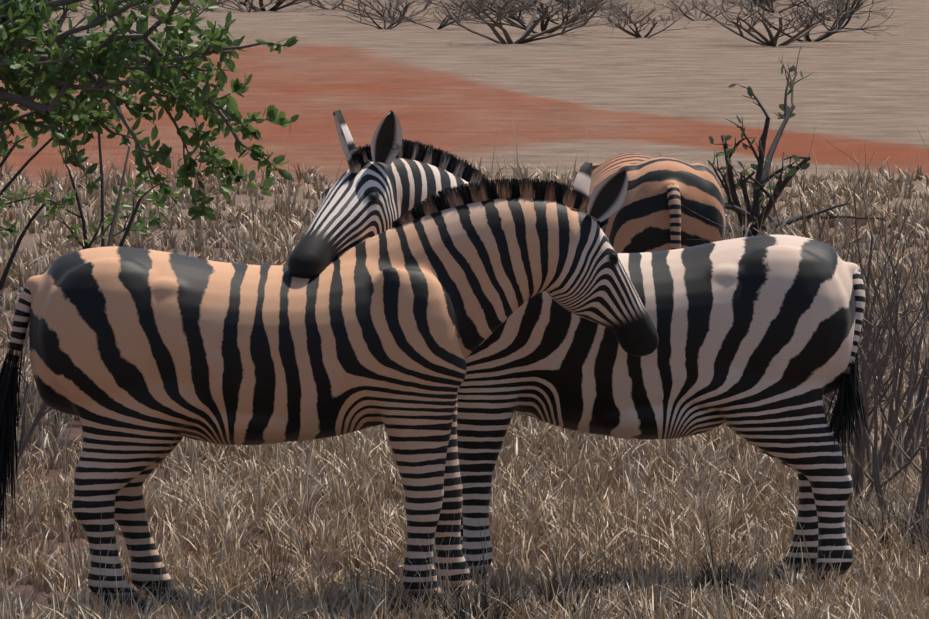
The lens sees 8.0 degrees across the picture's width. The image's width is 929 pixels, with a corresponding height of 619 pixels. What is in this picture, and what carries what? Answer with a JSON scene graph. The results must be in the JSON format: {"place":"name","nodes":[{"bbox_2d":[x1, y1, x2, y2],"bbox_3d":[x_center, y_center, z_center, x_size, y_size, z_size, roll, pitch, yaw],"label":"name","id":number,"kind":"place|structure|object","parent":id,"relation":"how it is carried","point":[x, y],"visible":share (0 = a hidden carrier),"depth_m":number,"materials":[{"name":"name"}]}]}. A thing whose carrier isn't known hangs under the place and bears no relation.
{"place":"outdoors","nodes":[
{"label":"outdoors","id":0,"kind":"place"},
{"bbox_2d":[0,124,928,618],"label":"dry grass","id":1,"kind":"structure","parent":0,"point":[640,530],"depth_m":25.34,"materials":[{"name":"beige plant"}]},
{"bbox_2d":[0,0,928,618],"bbox_3d":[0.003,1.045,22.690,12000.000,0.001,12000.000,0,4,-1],"label":"ground","id":2,"kind":"structure","parent":0,"point":[600,94],"depth_m":77.22,"materials":[{"name":"beige soil"}]},
{"bbox_2d":[0,316,52,482],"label":"dry shrub","id":3,"kind":"object","parent":2,"relation":"on","point":[41,413],"visible":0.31,"depth_m":26.77,"materials":[{"name":"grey plant"}]},
{"bbox_2d":[36,3,113,31],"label":"dry bush","id":4,"kind":"object","parent":2,"relation":"on","point":[76,25],"visible":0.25,"depth_m":111.56,"materials":[{"name":"brown plant"}]},
{"bbox_2d":[42,6,108,32],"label":"dry bush","id":5,"kind":"object","parent":2,"relation":"on","point":[95,29],"visible":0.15,"depth_m":104.62,"materials":[{"name":"brown plant"}]},
{"bbox_2d":[0,11,183,298],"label":"shrub","id":6,"kind":"object","parent":2,"relation":"on","point":[115,208],"visible":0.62,"depth_m":39.71,"materials":[{"name":"brown plant"}]},
{"bbox_2d":[77,0,169,12],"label":"dry bush","id":7,"kind":"object","parent":2,"relation":"on","point":[80,4],"visible":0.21,"depth_m":128.35,"materials":[{"name":"brown plant"}]},
{"bbox_2d":[0,0,298,228],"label":"acacia tree","id":8,"kind":"object","parent":2,"relation":"on","point":[64,64],"visible":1,"depth_m":30.33,"materials":[{"name":"green plant"}]},
{"bbox_2d":[84,0,244,16],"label":"dry bush","id":9,"kind":"object","parent":2,"relation":"on","point":[152,14],"visible":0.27,"depth_m":123.96,"materials":[{"name":"brown plant"}]},
{"bbox_2d":[127,0,221,19],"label":"dry bush","id":10,"kind":"object","parent":2,"relation":"on","point":[157,16],"visible":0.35,"depth_m":120.27,"materials":[{"name":"brown plant"}]},
{"bbox_2d":[167,0,234,10],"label":"dry bush","id":11,"kind":"object","parent":2,"relation":"on","point":[200,8],"visible":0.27,"depth_m":130.65,"materials":[{"name":"brown plant"}]},
{"bbox_2d":[158,0,313,11],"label":"dry bush","id":12,"kind":"object","parent":2,"relation":"on","point":[241,8],"visible":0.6,"depth_m":129.08,"materials":[{"name":"brown plant"}]},
{"bbox_2d":[235,0,326,10],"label":"dry bush","id":13,"kind":"object","parent":2,"relation":"on","point":[275,7],"visible":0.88,"depth_m":130.20,"materials":[{"name":"brown plant"}]},
{"bbox_2d":[264,0,374,8],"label":"dry bush","id":14,"kind":"object","parent":2,"relation":"on","point":[318,2],"visible":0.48,"depth_m":131.72,"materials":[{"name":"brown plant"}]},
{"bbox_2d":[0,162,657,615],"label":"zebra","id":15,"kind":"object","parent":2,"relation":"on","point":[142,362],"visible":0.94,"depth_m":22.44},
{"bbox_2d":[241,0,469,22],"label":"dry bush","id":16,"kind":"object","parent":2,"relation":"on","point":[373,6],"visible":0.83,"depth_m":119.21,"materials":[{"name":"brown plant"}]},
{"bbox_2d":[305,0,436,28],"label":"dry bush","id":17,"kind":"object","parent":2,"relation":"on","point":[392,18],"visible":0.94,"depth_m":114.10,"materials":[{"name":"brown plant"}]},
{"bbox_2d":[376,0,519,28],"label":"dry bush","id":18,"kind":"object","parent":2,"relation":"on","point":[441,26],"visible":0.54,"depth_m":113.95,"materials":[{"name":"brown plant"}]},
{"bbox_2d":[398,0,498,12],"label":"dry bush","id":19,"kind":"object","parent":2,"relation":"on","point":[439,2],"visible":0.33,"depth_m":128.17,"materials":[{"name":"brown plant"}]},
{"bbox_2d":[430,0,519,17],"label":"dry bush","id":20,"kind":"object","parent":2,"relation":"on","point":[484,16],"visible":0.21,"depth_m":123.00,"materials":[{"name":"brown plant"}]},
{"bbox_2d":[425,0,582,23],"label":"dry bush","id":21,"kind":"object","parent":2,"relation":"on","point":[521,19],"visible":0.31,"depth_m":118.29,"materials":[{"name":"brown plant"}]},
{"bbox_2d":[364,0,689,43],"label":"dry bush","id":22,"kind":"object","parent":2,"relation":"on","point":[531,26],"visible":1,"depth_m":103.24,"materials":[{"name":"brown plant"}]},
{"bbox_2d":[487,0,570,11],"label":"dry bush","id":23,"kind":"object","parent":2,"relation":"on","point":[529,4],"visible":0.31,"depth_m":128.92,"materials":[{"name":"brown plant"}]},
{"bbox_2d":[432,0,642,32],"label":"dry bush","id":24,"kind":"object","parent":2,"relation":"on","point":[543,26],"visible":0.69,"depth_m":110.47,"materials":[{"name":"brown plant"}]},
{"bbox_2d":[491,0,658,23],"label":"dry bush","id":25,"kind":"object","parent":2,"relation":"on","point":[581,17],"visible":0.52,"depth_m":117.93,"materials":[{"name":"brown plant"}]},
{"bbox_2d":[288,110,866,587],"bbox_3d":[0.292,0.155,23.231,2.192,1.731,0.904,-1,4,-21],"label":"zebra","id":26,"kind":"object","parent":2,"relation":"on","point":[758,342],"visible":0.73,"depth_m":23.12},
{"bbox_2d":[555,0,600,8],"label":"dry bush","id":27,"kind":"object","parent":2,"relation":"on","point":[573,3],"visible":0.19,"depth_m":132.62,"materials":[{"name":"brown plant"}]},
{"bbox_2d":[559,0,678,22],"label":"dry bush","id":28,"kind":"object","parent":2,"relation":"on","point":[648,14],"visible":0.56,"depth_m":118.56,"materials":[{"name":"brown plant"}]},
{"bbox_2d":[579,0,712,37],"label":"dry bush","id":29,"kind":"object","parent":2,"relation":"on","point":[635,31],"visible":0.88,"depth_m":107.57,"materials":[{"name":"brown plant"}]},
{"bbox_2d":[588,152,725,252],"bbox_3d":[0.825,-0.111,31.043,0.586,1.252,2.094,-1,4,-8],"label":"zebra","id":30,"kind":"object","parent":2,"relation":"on","point":[651,214],"visible":0.19,"depth_m":30.21},
{"bbox_2d":[631,0,742,20],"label":"dry bush","id":31,"kind":"object","parent":2,"relation":"on","point":[698,18],"visible":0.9,"depth_m":121.12,"materials":[{"name":"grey plant"}]},
{"bbox_2d":[720,0,775,11],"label":"dry bush","id":32,"kind":"object","parent":2,"relation":"on","point":[749,8],"visible":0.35,"depth_m":129.74,"materials":[{"name":"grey plant"}]},
{"bbox_2d":[722,0,806,12],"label":"dry bush","id":33,"kind":"object","parent":2,"relation":"on","point":[767,2],"visible":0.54,"depth_m":128.37,"materials":[{"name":"brown plant"}]},
{"bbox_2d":[656,0,885,45],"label":"dry bush","id":34,"kind":"object","parent":2,"relation":"on","point":[810,26],"visible":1,"depth_m":101.89,"materials":[{"name":"brown plant"}]},
{"bbox_2d":[670,202,923,433],"bbox_3d":[1.378,0.111,28.390,1.147,1.145,0.854,1,4,19],"label":"dry shrub","id":35,"kind":"object","parent":2,"relation":"on","point":[829,395],"visible":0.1,"depth_m":28.38,"materials":[{"name":"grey plant"}]},
{"bbox_2d":[708,46,896,236],"bbox_3d":[1.985,-0.959,47.130,1.735,1.766,2.873,1,4,21],"label":"shrub","id":36,"kind":"object","parent":2,"relation":"on","point":[752,210],"visible":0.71,"depth_m":46.81,"materials":[{"name":"brown plant"}]},
{"bbox_2d":[677,201,928,517],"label":"dry shrub","id":37,"kind":"object","parent":2,"relation":"on","point":[857,475],"visible":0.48,"depth_m":25.74,"materials":[{"name":"brown plant"}]},
{"bbox_2d":[697,0,917,41],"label":"dry bush","id":38,"kind":"object","parent":2,"relation":"on","point":[823,36],"visible":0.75,"depth_m":105.08,"materials":[{"name":"brown plant"}]},
{"bbox_2d":[748,0,900,20],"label":"dry bush","id":39,"kind":"object","parent":2,"relation":"on","point":[822,3],"visible":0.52,"depth_m":120.95,"materials":[{"name":"brown plant"}]},
{"bbox_2d":[759,129,925,406],"bbox_3d":[1.731,-0.168,30.754,0.837,1.398,1.292,0,4,-1],"label":"dry shrub","id":40,"kind":"object","parent":2,"relation":"on","point":[873,300],"visible":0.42,"depth_m":31.03,"materials":[{"name":"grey plant"}]},
{"bbox_2d":[823,135,928,483],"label":"dry shrub","id":41,"kind":"object","parent":2,"relation":"on","point":[917,412],"visible":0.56,"depth_m":27.35,"materials":[{"name":"brown plant"}]},
{"bbox_2d":[836,275,928,544],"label":"dry shrub","id":42,"kind":"object","parent":2,"relation":"on","point":[878,485],"visible":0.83,"depth_m":24.93,"materials":[{"name":"brown plant"}]}
]}

